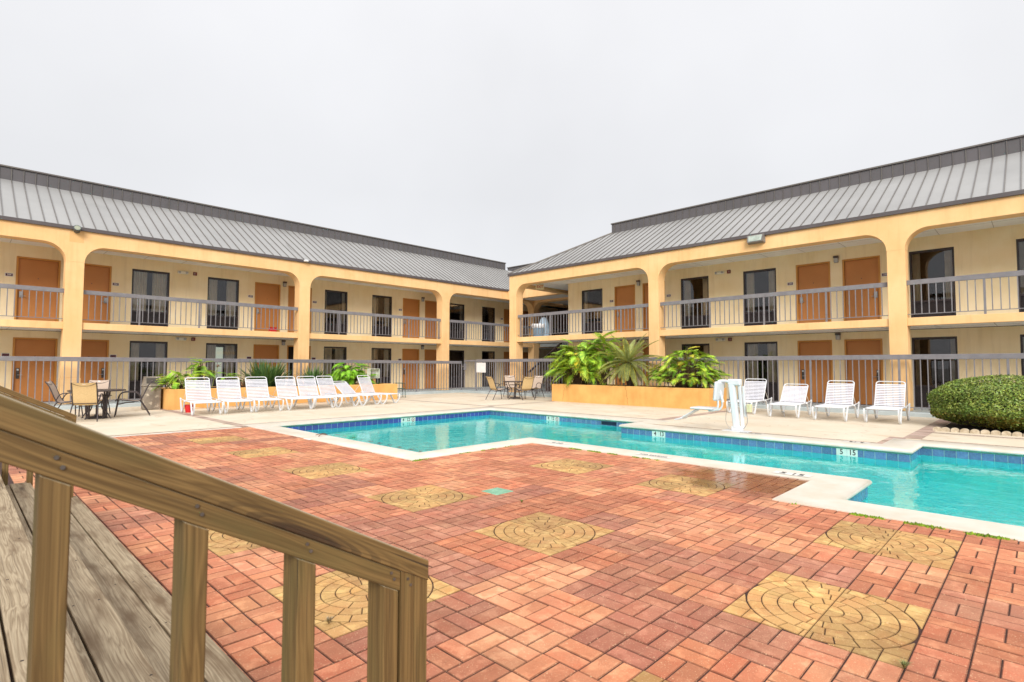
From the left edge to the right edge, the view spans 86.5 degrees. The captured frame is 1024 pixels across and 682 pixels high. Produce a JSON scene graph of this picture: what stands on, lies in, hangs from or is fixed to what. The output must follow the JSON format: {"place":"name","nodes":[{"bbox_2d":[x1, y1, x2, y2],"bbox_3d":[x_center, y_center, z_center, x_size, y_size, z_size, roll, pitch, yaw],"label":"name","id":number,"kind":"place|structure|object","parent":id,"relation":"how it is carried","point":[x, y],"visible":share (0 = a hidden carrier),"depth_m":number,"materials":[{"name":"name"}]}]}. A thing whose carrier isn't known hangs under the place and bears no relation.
{"place":"outdoors","nodes":[
{"label":"outdoors","id":0,"kind":"place"},
{"bbox_2d":[0,164,567,403],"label":"motel wing","id":1,"kind":"structure","parent":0,"point":[124,272],"depth_m":21.57,"materials":[{"name":"paint"}]},
{"bbox_2d":[13,339,54,401],"bbox_3d":[-15.709,0.979,17.886,0.070,2.039,0.992,-2,-4,44],"label":"door","id":2,"kind":"structure","parent":1,"relation":"in","point":[42,348],"depth_m":17.88,"materials":[{"name":"paint"}]},
{"bbox_2d":[16,258,57,320],"bbox_3d":[-15.682,-1.622,17.986,0.131,2.114,0.992,-2,-4,44],"label":"door","id":3,"kind":"structure","parent":1,"relation":"in","point":[30,272],"depth_m":18.00,"materials":[{"name":"paint"}]},
{"bbox_2d":[80,341,106,382],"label":"door","id":4,"kind":"structure","parent":1,"relation":"in","point":[88,348],"depth_m":19.00,"materials":[{"name":"paint"}]},
{"bbox_2d":[82,265,109,323],"bbox_3d":[-14.694,-1.573,18.998,0.131,2.114,0.982,-2,-4,44],"label":"door","id":5,"kind":"structure","parent":1,"relation":"in","point":[96,278],"depth_m":19.11,"materials":[{"name":"paint"}]},
{"bbox_2d":[128,341,167,398],"bbox_3d":[-13.547,1.068,20.210,0.208,2.110,1.200,-2,-4,44],"label":"window frame","id":6,"kind":"structure","parent":1,"relation":"in","point":[134,345],"depth_m":20.03,"materials":[{"name":"brown metal"}]},
{"bbox_2d":[130,269,169,326],"bbox_3d":[-13.541,-1.532,20.332,0.208,2.185,1.200,-2,-4,44],"label":"window frame","id":7,"kind":"structure","parent":1,"relation":"in","point":[139,279],"depth_m":20.33,"materials":[{"name":"brown metal"}]},
{"bbox_2d":[205,343,236,386],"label":"window frame","id":8,"kind":"structure","parent":1,"relation":"in","point":[210,347],"depth_m":22.07,"materials":[{"name":"brown metal"}]},
{"bbox_2d":[207,277,238,329],"bbox_3d":[-11.790,-1.444,22.128,0.208,2.185,1.180,-2,-4,44],"label":"window frame","id":9,"kind":"structure","parent":1,"relation":"in","point":[212,284],"depth_m":22.12,"materials":[{"name":"brown metal"}]},
{"bbox_2d":[255,346,276,370],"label":"door","id":10,"kind":"structure","parent":1,"relation":"in","point":[263,352],"depth_m":23.25,"materials":[{"name":"paint"}]},
{"bbox_2d":[255,284,278,331],"bbox_3d":[-10.491,-1.363,23.310,0.131,2.114,0.952,-2,-4,44],"label":"door","id":11,"kind":"structure","parent":1,"relation":"in","point":[265,294],"depth_m":23.32,"materials":[{"name":"paint"}]},
{"bbox_2d":[289,287,294,332],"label":"door","id":12,"kind":"structure","parent":1,"relation":"in","point":[292,290],"depth_m":24.10,"materials":[{"name":"paint"}]},
{"bbox_2d":[324,346,346,382],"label":"window frame","id":13,"kind":"structure","parent":1,"relation":"in","point":[339,351],"depth_m":25.53,"materials":[{"name":"brown metal"}]},
{"bbox_2d":[324,290,346,334],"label":"window frame","id":14,"kind":"structure","parent":1,"relation":"in","point":[344,308],"depth_m":25.75,"materials":[{"name":"brown metal"}]},
{"bbox_2d":[371,348,390,382],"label":"window frame","id":15,"kind":"structure","parent":1,"relation":"in","point":[383,379],"depth_m":27.53,"materials":[{"name":"brown metal"}]},
{"bbox_2d":[372,295,391,336],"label":"window frame","id":16,"kind":"structure","parent":1,"relation":"in","point":[386,298],"depth_m":27.56,"materials":[{"name":"brown metal"}]},
{"bbox_2d":[403,350,417,388],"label":"door","id":17,"kind":"structure","parent":1,"relation":"in","point":[408,355],"depth_m":28.52,"materials":[{"name":"paint"}]},
{"bbox_2d":[403,299,417,337],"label":"door","id":18,"kind":"structure","parent":1,"relation":"in","point":[410,306],"depth_m":28.66,"materials":[{"name":"paint"}]},
{"bbox_2d":[425,351,435,388],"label":"door","id":19,"kind":"structure","parent":1,"relation":"in","point":[430,355],"depth_m":29.48,"materials":[{"name":"paint"}]},
{"bbox_2d":[426,302,436,338],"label":"door","id":20,"kind":"structure","parent":1,"relation":"in","point":[431,307],"depth_m":29.63,"materials":[{"name":"paint"}]},
{"bbox_2d":[449,350,463,387],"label":"window frame","id":21,"kind":"structure","parent":1,"relation":"in","point":[454,355],"depth_m":30.88,"materials":[{"name":"brown metal"}]},
{"bbox_2d":[449,303,463,339],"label":"window frame","id":22,"kind":"structure","parent":1,"relation":"in","point":[454,332],"depth_m":31.10,"materials":[{"name":"brown metal"}]},
{"bbox_2d":[482,351,494,386],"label":"window frame","id":23,"kind":"structure","parent":1,"relation":"in","point":[485,354],"depth_m":32.53,"materials":[{"name":"brown metal"}]},
{"bbox_2d":[482,307,494,341],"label":"window frame","id":24,"kind":"structure","parent":1,"relation":"in","point":[488,314],"depth_m":32.67,"materials":[{"name":"glass"}]},
{"bbox_2d":[33,385,935,417],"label":"walkway","id":25,"kind":"structure","parent":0,"point":[917,412],"depth_m":17.31,"materials":[{"name":"concrete"}]},
{"bbox_2d":[506,263,567,383],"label":"motel wing","id":26,"kind":"structure","parent":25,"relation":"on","point":[539,298],"depth_m":32.21,"materials":[{"name":"paint"}]},
{"bbox_2d":[528,343,566,390],"bbox_3d":[2.718,0.783,27.870,1.180,3.625,4.289,-2,-4,44],"label":"stair flight","id":27,"kind":"object","parent":25,"relation":"on","point":[548,354],"visible":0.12,"depth_m":27.01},
{"bbox_2d":[0,427,1023,681],"bbox_3d":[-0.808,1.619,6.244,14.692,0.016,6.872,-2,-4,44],"label":"brick paving","id":28,"kind":"structure","parent":0,"point":[616,499],"depth_m":3.53,"materials":[{"name":"brick"}]},
{"bbox_2d":[0,475,251,681],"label":"timber steps","id":29,"kind":"structure","parent":28,"relation":"on","point":[119,607],"depth_m":2.25,"materials":[{"name":"wood"}]},
{"bbox_2d":[0,386,76,497],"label":"timber handrail","id":30,"kind":"object","parent":29,"relation":"attached to","point":[69,416],"visible":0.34,"depth_m":4.56,"materials":[{"name":"wood"}]},
{"bbox_2d":[0,394,428,681],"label":"timber handrail","id":31,"kind":"object","parent":29,"relation":"attached to","point":[58,456],"visible":1,"depth_m":0.96,"materials":[{"name":"wood"}]},
{"bbox_2d":[186,436,249,443],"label":"paving medallion","id":32,"kind":"object","parent":28,"relation":"on","point":[216,439],"visible":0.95,"depth_m":9.75,"materials":[{"name":"concrete"}]},
{"bbox_2d":[208,529,261,556],"bbox_3d":[-2.037,1.528,4.343,0.808,0.015,0.808,-2,-4,44],"label":"paving medallion","id":33,"kind":"object","parent":28,"relation":"on","point":[219,545],"visible":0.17,"depth_m":4.02,"materials":[{"name":"stone"}]},
{"bbox_2d":[226,447,299,458],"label":"paving medallion","id":34,"kind":"object","parent":28,"relation":"on","point":[254,453],"visible":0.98,"depth_m":8.30,"materials":[{"name":"concrete"}]},
{"bbox_2d":[282,462,369,479],"bbox_3d":[-2.359,1.647,6.920,0.808,0.015,0.808,-2,-4,44],"label":"paving medallion","id":35,"kind":"object","parent":28,"relation":"on","point":[322,470],"visible":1,"depth_m":6.88,"materials":[{"name":"stone"}]},
{"bbox_2d":[267,571,460,638],"bbox_3d":[-0.874,1.477,3.211,0.808,0.015,0.808,-2,-4,44],"label":"paving medallion","id":36,"kind":"object","parent":28,"relation":"on","point":[341,608],"visible":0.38,"depth_m":3.09,"materials":[{"name":"stone"}]},
{"bbox_2d":[367,485,477,511],"bbox_3d":[-0.904,1.584,5.505,0.808,0.015,0.808,-2,-4,44],"label":"paving medallion","id":37,"kind":"object","parent":28,"relation":"on","point":[431,496],"visible":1,"depth_m":5.47,"materials":[{"name":"stone"}]},
{"bbox_2d":[483,487,512,494],"bbox_3d":[-0.154,1.591,5.753,0.240,0.018,0.240,-2,-4,44],"label":"drain cover","id":38,"kind":"object","parent":28,"relation":"on","point":[497,491],"visible":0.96,"depth_m":5.73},
{"bbox_2d":[473,512,613,555],"bbox_3d":[0.259,1.534,4.373,0.808,0.015,0.808,-2,-4,44],"label":"paving medallion","id":39,"kind":"object","parent":28,"relation":"on","point":[557,539],"visible":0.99,"depth_m":4.33,"materials":[{"name":"stone"}]},
{"bbox_2d":[530,459,612,473],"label":"paving medallion","id":40,"kind":"object","parent":28,"relation":"on","point":[576,466],"visible":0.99,"depth_m":7.19,"materials":[{"name":"concrete"}]},
{"bbox_2d":[630,671,667,681],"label":"paving medallion","id":41,"kind":"object","parent":28,"relation":"on","point":[644,676],"visible":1,"depth_m":2.30,"materials":[{"name":"stone"}]},
{"bbox_2d":[636,474,736,496],"bbox_3d":[1.959,1.618,6.117,0.808,0.015,0.808,-2,-4,44],"label":"paving medallion","id":42,"kind":"object","parent":28,"relation":"on","point":[694,486],"visible":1,"depth_m":6.10,"materials":[{"name":"stone"}]},
{"bbox_2d":[410,445,1014,539],"bbox_3d":[0.375,1.547,5.021,6.190,0.024,6.241,-2,-4,44],"label":"moss","id":43,"kind":"object","parent":28,"relation":"on","point":[937,527],"visible":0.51,"depth_m":4.60,"materials":[{"name":"plant"}]},
{"bbox_2d":[723,571,930,668],"bbox_3d":[1.714,1.470,2.959,0.808,0.015,0.808,-2,-4,44],"label":"paving medallion","id":44,"kind":"object","parent":28,"relation":"on","point":[868,639],"visible":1,"depth_m":2.89,"materials":[{"name":"stone"}]},
{"bbox_2d":[813,520,961,569],"bbox_3d":[2.846,1.527,4.121,0.808,0.015,0.808,-2,-4,44],"label":"paving medallion","id":45,"kind":"object","parent":28,"relation":"on","point":[918,553],"visible":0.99,"depth_m":4.08,"materials":[{"name":"stone"}]},
{"bbox_2d":[44,388,1023,447],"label":"pool deck","id":46,"kind":"structure","parent":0,"point":[136,420],"depth_m":13.94,"materials":[{"name":"concrete"}]},
{"bbox_2d":[45,381,83,417],"bbox_3d":[-11.277,1.479,13.792,0.814,0.934,0.570,1,-3,-26],"label":"patio chair","id":47,"kind":"object","parent":46,"relation":"on","point":[55,392],"visible":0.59,"depth_m":13.69,"materials":[{"name":"fabric"}]},
{"bbox_2d":[70,382,103,421],"bbox_3d":[-10.165,1.444,12.996,0.570,0.934,0.813,2,-3,-29],"label":"patio chair","id":48,"kind":"object","parent":46,"relation":"on","point":[84,393],"visible":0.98,"depth_m":12.79,"materials":[{"name":"fabric"}]},
{"bbox_2d":[78,380,110,416],"bbox_3d":[-11.105,1.513,14.509,0.570,0.934,0.813,2,-3,-28],"label":"patio chair","id":49,"kind":"object","parent":46,"relation":"on","point":[103,384],"visible":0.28,"depth_m":14.82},
{"bbox_2d":[67,389,125,419],"bbox_3d":[-10.403,1.581,13.627,1.180,0.720,1.180,-2,-4,44],"label":"patio table","id":50,"kind":"object","parent":46,"relation":"on","point":[88,409],"visible":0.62,"depth_m":13.60,"materials":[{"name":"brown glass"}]},
{"bbox_2d":[114,380,152,416],"bbox_3d":[-10.041,1.512,14.444,0.813,0.934,0.570,2,-3,-34],"label":"patio chair","id":51,"kind":"object","parent":46,"relation":"on","point":[133,401],"visible":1,"depth_m":14.36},
{"bbox_2d":[141,376,161,409],"bbox_3d":[-10.921,1.570,16.467,0.480,0.990,0.480,3,-4,-42],"label":"litter bin","id":52,"kind":"object","parent":46,"relation":"on","point":[151,400],"visible":0.91,"depth_m":16.31,"materials":[{"name":"stone"}]},
{"bbox_2d":[180,377,223,415],"bbox_3d":[-8.667,1.528,15.162,0.706,1.011,1.849,2,-4,-41],"label":"sun lounger","id":53,"kind":"object","parent":46,"relation":"on","point":[192,385],"visible":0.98,"depth_m":15.36,"materials":[{"name":"white plastic"}]},
{"bbox_2d":[0,356,461,403],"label":"metal fence","id":54,"kind":"object","parent":46,"relation":"on","point":[91,359],"visible":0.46,"depth_m":18.87,"materials":[{"name":"metal"}]},
{"bbox_2d":[211,377,254,413],"bbox_3d":[-8.100,1.556,15.744,0.706,1.011,1.849,3,-4,-42],"label":"sun lounger","id":55,"kind":"object","parent":46,"relation":"on","point":[232,393],"visible":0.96,"depth_m":15.92,"materials":[{"name":"white plastic"}]},
{"bbox_2d":[240,377,283,411],"bbox_3d":[-7.532,1.584,16.327,0.706,1.011,1.849,3,-4,-42],"label":"sun lounger","id":56,"kind":"object","parent":46,"relation":"on","point":[257,397],"visible":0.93,"depth_m":16.50,"materials":[{"name":"white plastic"}]},
{"bbox_2d":[161,383,396,409],"bbox_3d":[-8.026,1.912,19.608,1.750,0.611,8.000,-2,-4,44],"label":"planter","id":57,"kind":"object","parent":46,"relation":"on","point":[170,398],"visible":0.38,"depth_m":17.96,"materials":[{"name":"paint"}]},
{"bbox_2d":[151,370,208,391],"bbox_3d":[-10.309,1.281,16.851,1.458,0.766,1.760,-2,-4,44],"label":"philodendron","id":58,"kind":"object","parent":57,"relation":"in","point":[170,379],"visible":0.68,"depth_m":16.69,"materials":[{"name":"green plant"}]},
{"bbox_2d":[183,357,219,387],"bbox_3d":[-10.014,1.032,17.562,1.091,1.024,0.887,1,-3,-21],"label":"philodendron","id":59,"kind":"object","parent":57,"relation":"on","point":[199,368],"visible":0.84,"depth_m":17.50,"materials":[{"name":"green plant"}]},
{"bbox_2d":[229,358,301,386],"bbox_3d":[-8.545,1.066,18.942,2.521,1.092,2.365,0,-3,-2],"label":"strap leaf plant","id":60,"kind":"object","parent":57,"relation":"on","point":[262,370],"visible":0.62,"depth_m":18.65,"materials":[{"name":"plant"}]},
{"bbox_2d":[296,365,329,385],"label":"strap leaf plant","id":61,"kind":"object","parent":57,"relation":"on","point":[315,373],"visible":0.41,"depth_m":19.99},
{"bbox_2d":[324,362,376,384],"bbox_3d":[-6.375,1.330,21.310,1.657,1.039,2.252,-2,-4,44],"label":"philodendron","id":62,"kind":"object","parent":57,"relation":"in","point":[349,377],"visible":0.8,"depth_m":20.97,"materials":[{"name":"green plant"}]},
{"bbox_2d":[367,369,379,383],"bbox_3d":[-5.565,1.403,21.693,0.562,0.600,0.285,2,-3,-38],"label":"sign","id":63,"kind":"object","parent":57,"relation":"on","point":[373,371],"visible":0.91,"depth_m":21.82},
{"bbox_2d":[269,376,314,409],"bbox_3d":[-6.885,1.615,16.951,0.706,1.011,1.849,3,-4,-44],"label":"sun lounger","id":64,"kind":"object","parent":46,"relation":"on","point":[286,395],"visible":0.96,"depth_m":17.11,"materials":[{"name":"white plastic"}]},
{"bbox_2d":[296,376,336,408],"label":"sun lounger","id":65,"kind":"object","parent":46,"relation":"on","point":[316,396],"visible":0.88,"depth_m":17.64,"materials":[{"name":"white plastic"}]},
{"bbox_2d":[307,376,359,406],"bbox_3d":[-5.933,1.668,18.055,1.849,1.011,0.706,-2,-3,35],"label":"sun lounger","id":66,"kind":"object","parent":46,"relation":"on","point":[327,391],"visible":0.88,"depth_m":18.13,"materials":[{"name":"white plastic"}]},
{"bbox_2d":[329,381,381,405],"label":"sun lounger","id":67,"kind":"object","parent":46,"relation":"on","point":[348,390],"visible":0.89,"depth_m":18.89,"materials":[{"name":"white plastic"}]},
{"bbox_2d":[349,375,399,403],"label":"sun lounger","id":68,"kind":"object","parent":46,"relation":"on","point":[366,381],"visible":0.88,"depth_m":19.57,"materials":[{"name":"white plastic"}]},
{"bbox_2d":[485,376,508,399],"bbox_3d":[-0.593,1.865,21.610,0.813,0.934,0.570,2,-3,-34],"label":"patio chair","id":69,"kind":"object","parent":46,"relation":"on","point":[491,383],"visible":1,"depth_m":21.53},
{"bbox_2d":[503,375,519,396],"bbox_3d":[-0.025,1.956,23.518,0.570,0.934,0.813,1,-3,-14],"label":"patio chair","id":70,"kind":"object","parent":46,"relation":"on","point":[509,378],"visible":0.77,"depth_m":23.76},
{"bbox_2d":[503,381,521,398],"bbox_3d":[0.123,2.010,22.349,1.000,0.719,1.000,-2,-4,44],"label":"patio table","id":71,"kind":"object","parent":46,"relation":"on","point":[514,397],"visible":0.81,"depth_m":22.33,"materials":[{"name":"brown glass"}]},
{"bbox_2d":[513,376,534,399],"bbox_3d":[0.491,1.867,21.593,0.570,0.934,0.813,2,-3,-28],"label":"patio chair","id":72,"kind":"object","parent":46,"relation":"on","point":[527,383],"visible":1,"depth_m":21.38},
{"bbox_2d":[524,376,544,397],"bbox_3d":[0.946,1.929,22.900,0.570,0.934,0.813,-2,-3,32],"label":"patio chair","id":73,"kind":"object","parent":46,"relation":"on","point":[537,382],"visible":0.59,"depth_m":23.07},
{"bbox_2d":[112,396,1023,447],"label":"deck band","id":74,"kind":"object","parent":46,"relation":"on","point":[927,431],"visible":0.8,"depth_m":12.18,"materials":[{"name":"brick"}]},
{"bbox_2d":[242,407,1023,541],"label":"swimming pool","id":75,"kind":"structure","parent":46,"relation":"in","point":[835,492],"depth_m":8.96,"materials":[{"name":"paint"}]},
{"bbox_2d":[305,415,1023,526],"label":"water","id":76,"kind":"structure","parent":75,"relation":"in","point":[989,491],"depth_m":8.81,"materials":[{"name":"teal liquid"}]},
{"bbox_2d":[552,383,726,408],"bbox_3d":[4.189,1.892,19.087,6.220,0.651,1.265,-2,-4,44],"label":"planter","id":77,"kind":"object","parent":46,"relation":"on","point":[659,396],"visible":0.91,"depth_m":18.24,"materials":[{"name":"paint"}]},
{"bbox_2d":[544,338,616,385],"bbox_3d":[2.499,0.879,20.904,2.996,2.006,2.630,-2,-4,44],"label":"philodendron","id":78,"kind":"object","parent":77,"relation":"in","point":[577,374],"visible":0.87,"depth_m":20.53,"materials":[{"name":"green plant"}]},
{"bbox_2d":[576,331,624,384],"bbox_3d":[3.354,0.650,20.258,2.154,2.057,1.626,-2,-4,44],"label":"philodendron","id":79,"kind":"object","parent":77,"relation":"in","point":[600,362],"visible":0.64,"depth_m":20.12,"materials":[{"name":"green plant"}]},
{"bbox_2d":[591,333,661,385],"bbox_3d":[4.145,0.685,19.067,2.481,1.951,2.683,0,-3,-3],"label":"sago palm","id":80,"kind":"object","parent":77,"relation":"in","point":[629,373],"visible":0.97,"depth_m":18.88,"materials":[{"name":"green plant"}]},
{"bbox_2d":[646,346,731,387],"bbox_3d":[5.635,0.868,17.734,2.869,1.405,1.917,-2,-4,44],"label":"philodendron","id":81,"kind":"object","parent":77,"relation":"in","point":[690,379],"visible":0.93,"depth_m":17.51,"materials":[{"name":"green plant"}]},
{"bbox_2d":[674,379,751,432],"bbox_3d":[4.181,1.320,11.364,1.551,1.060,0.450,-2,-4,44],"label":"pool lift","id":82,"kind":"object","parent":46,"relation":"on","point":[718,393],"visible":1,"depth_m":11.11,"materials":[{"name":"white plastic"}]},
{"bbox_2d":[726,379,771,413],"bbox_3d":[6.966,1.606,15.930,0.706,0.988,1.849,-2,-4,42],"label":"sun lounger","id":83,"kind":"object","parent":46,"relation":"on","point":[756,395],"visible":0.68,"depth_m":16.13,"materials":[{"name":"white plastic"}]},
{"bbox_2d":[475,353,1023,411],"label":"metal fence","id":84,"kind":"object","parent":46,"relation":"on","point":[1007,356],"visible":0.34,"depth_m":16.29,"materials":[{"name":"metal"}]},
{"bbox_2d":[462,360,475,388],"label":"fence gate","id":85,"kind":"structure","parent":84,"relation":"attached to","point":[465,366],"depth_m":27.30,"materials":[{"name":"metal"}]},
{"bbox_2d":[476,363,485,372],"bbox_3d":[-1.511,1.303,26.663,0.670,0.480,0.033,-2,-4,44],"label":"pool rules sign","id":86,"kind":"object","parent":84,"relation":"attached to","point":[481,367],"visible":1,"depth_m":26.63,"materials":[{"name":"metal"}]},
{"bbox_2d":[767,384,811,417],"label":"sun lounger","id":87,"kind":"object","parent":46,"relation":"on","point":[790,397],"visible":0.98,"depth_m":15.01,"materials":[{"name":"white plastic"}]},
{"bbox_2d":[812,380,859,421],"bbox_3d":[8.323,1.516,13.955,0.706,0.988,1.849,-2,-4,42],"label":"sun lounger","id":88,"kind":"object","parent":46,"relation":"on","point":[829,404],"visible":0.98,"depth_m":14.15,"materials":[{"name":"white plastic"}]},
{"bbox_2d":[863,381,909,423],"bbox_3d":[9.204,1.489,13.335,0.706,0.988,1.849,-2,-4,43],"label":"sun lounger","id":89,"kind":"object","parent":46,"relation":"on","point":[884,406],"visible":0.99,"depth_m":13.53,"materials":[{"name":"white plastic"}]},
{"bbox_2d":[942,422,1023,433],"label":"soil","id":90,"kind":"structure","parent":46,"relation":"on","point":[959,426],"depth_m":11.87,"materials":[{"name":"soil"}]},
{"bbox_2d":[926,374,1023,431],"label":"clipped bush","id":91,"kind":"object","parent":90,"relation":"on","point":[995,403],"visible":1,"depth_m":11.15,"materials":[{"name":"green plant"}]},
{"bbox_2d":[508,134,1023,410],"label":"motel wing","id":92,"kind":"structure","parent":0,"point":[922,255],"depth_m":17.96,"materials":[{"name":"paint"}]},
{"bbox_2d":[531,323,544,335],"bbox_3d":[1.261,-0.487,26.120,0.656,0.698,0.678,-2,-4,44],"label":"waste bin","id":93,"kind":"object","parent":92,"relation":"on","point":[536,329],"visible":0.72,"depth_m":25.87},
{"bbox_2d":[582,288,602,333],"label":"window frame","id":94,"kind":"structure","parent":92,"relation":"in","point":[587,325],"depth_m":25.23,"materials":[{"name":"brown metal"}]},
{"bbox_2d":[616,286,633,331],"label":"door","id":95,"kind":"structure","parent":92,"relation":"in","point":[624,295],"depth_m":23.79,"materials":[{"name":"paint"}]},
{"bbox_2d":[644,284,648,330],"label":"door","id":96,"kind":"structure","parent":92,"relation":"in","point":[645,286],"depth_m":23.08,"materials":[{"name":"paint"}]},
{"bbox_2d":[681,276,708,328],"bbox_3d":[7.316,-1.430,21.618,1.160,2.185,0.208,-2,-4,44],"label":"window frame","id":97,"kind":"structure","parent":92,"relation":"in","point":[687,284],"depth_m":21.68,"materials":[{"name":"brown metal"}]},
{"bbox_2d":[682,343,709,386],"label":"window frame","id":98,"kind":"structure","parent":92,"relation":"in","point":[706,346],"depth_m":21.40,"materials":[{"name":"brown metal"}]},
{"bbox_2d":[747,233,764,244],"bbox_3d":[7.995,-3.345,17.839,0.540,0.280,0.226,-2,-4,44],"label":"floodlight","id":99,"kind":"object","parent":92,"relation":"attached to","point":[755,239],"visible":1,"depth_m":17.77,"materials":[{"name":"white glass"}]},
{"bbox_2d":[743,268,776,325],"bbox_3d":[9.100,-1.508,19.883,1.160,2.185,0.208,-2,-4,44],"label":"window frame","id":100,"kind":"structure","parent":92,"relation":"in","point":[772,274],"depth_m":19.90,"materials":[{"name":"brown metal"}]},
{"bbox_2d":[744,341,777,400],"bbox_3d":[9.094,1.092,19.761,1.160,2.110,0.208,-2,-4,44],"label":"window frame","id":101,"kind":"structure","parent":92,"relation":"in","point":[752,346],"depth_m":19.68,"materials":[{"name":"glass"}]},
{"bbox_2d":[798,264,828,322],"bbox_3d":[10.295,-1.543,18.573,0.942,2.114,0.131,-2,-4,44],"label":"door","id":102,"kind":"structure","parent":92,"relation":"in","point":[813,276],"depth_m":18.60,"materials":[{"name":"paint"}]},
{"bbox_2d":[800,342,830,402],"bbox_3d":[10.311,1.058,18.473,0.942,2.039,0.070,-2,-4,44],"label":"door","id":103,"kind":"structure","parent":92,"relation":"in","point":[806,348],"depth_m":18.46,"materials":[{"name":"paint"}]},
{"bbox_2d":[845,258,879,320],"bbox_3d":[11.309,-1.587,17.587,0.932,2.114,0.131,-2,-4,44],"label":"door","id":104,"kind":"structure","parent":92,"relation":"in","point":[864,271],"depth_m":17.60,"materials":[{"name":"paint"}]},
{"bbox_2d":[847,340,881,404],"bbox_3d":[11.303,1.013,17.466,0.932,2.039,0.131,-2,-4,44],"label":"door","id":105,"kind":"structure","parent":92,"relation":"in","point":[853,347],"depth_m":17.49,"materials":[{"name":"paint"}]},
{"bbox_2d":[909,247,955,317],"bbox_3d":[12.682,-1.663,16.398,1.080,2.185,0.208,-2,-4,44],"label":"window frame","id":106,"kind":"structure","parent":92,"relation":"in","point":[914,261],"depth_m":16.33,"materials":[{"name":"brown metal"}]},
{"bbox_2d":[912,336,957,407],"bbox_3d":[12.677,0.936,16.277,1.080,2.110,0.208,-2,-4,44],"label":"window frame","id":107,"kind":"structure","parent":92,"relation":"in","point":[954,350],"depth_m":16.42,"materials":[{"name":"brown metal"}]},
{"bbox_2d":[1016,238,1023,311],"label":"window frame","id":108,"kind":"structure","parent":92,"relation":"in","point":[1019,242],"depth_m":15.05,"materials":[{"name":"brown metal"}]},
{"bbox_2d":[1020,334,1023,376],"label":"window frame","id":109,"kind":"structure","parent":92,"relation":"in","point":[1021,335],"depth_m":14.90,"materials":[{"name":"brown metal"}]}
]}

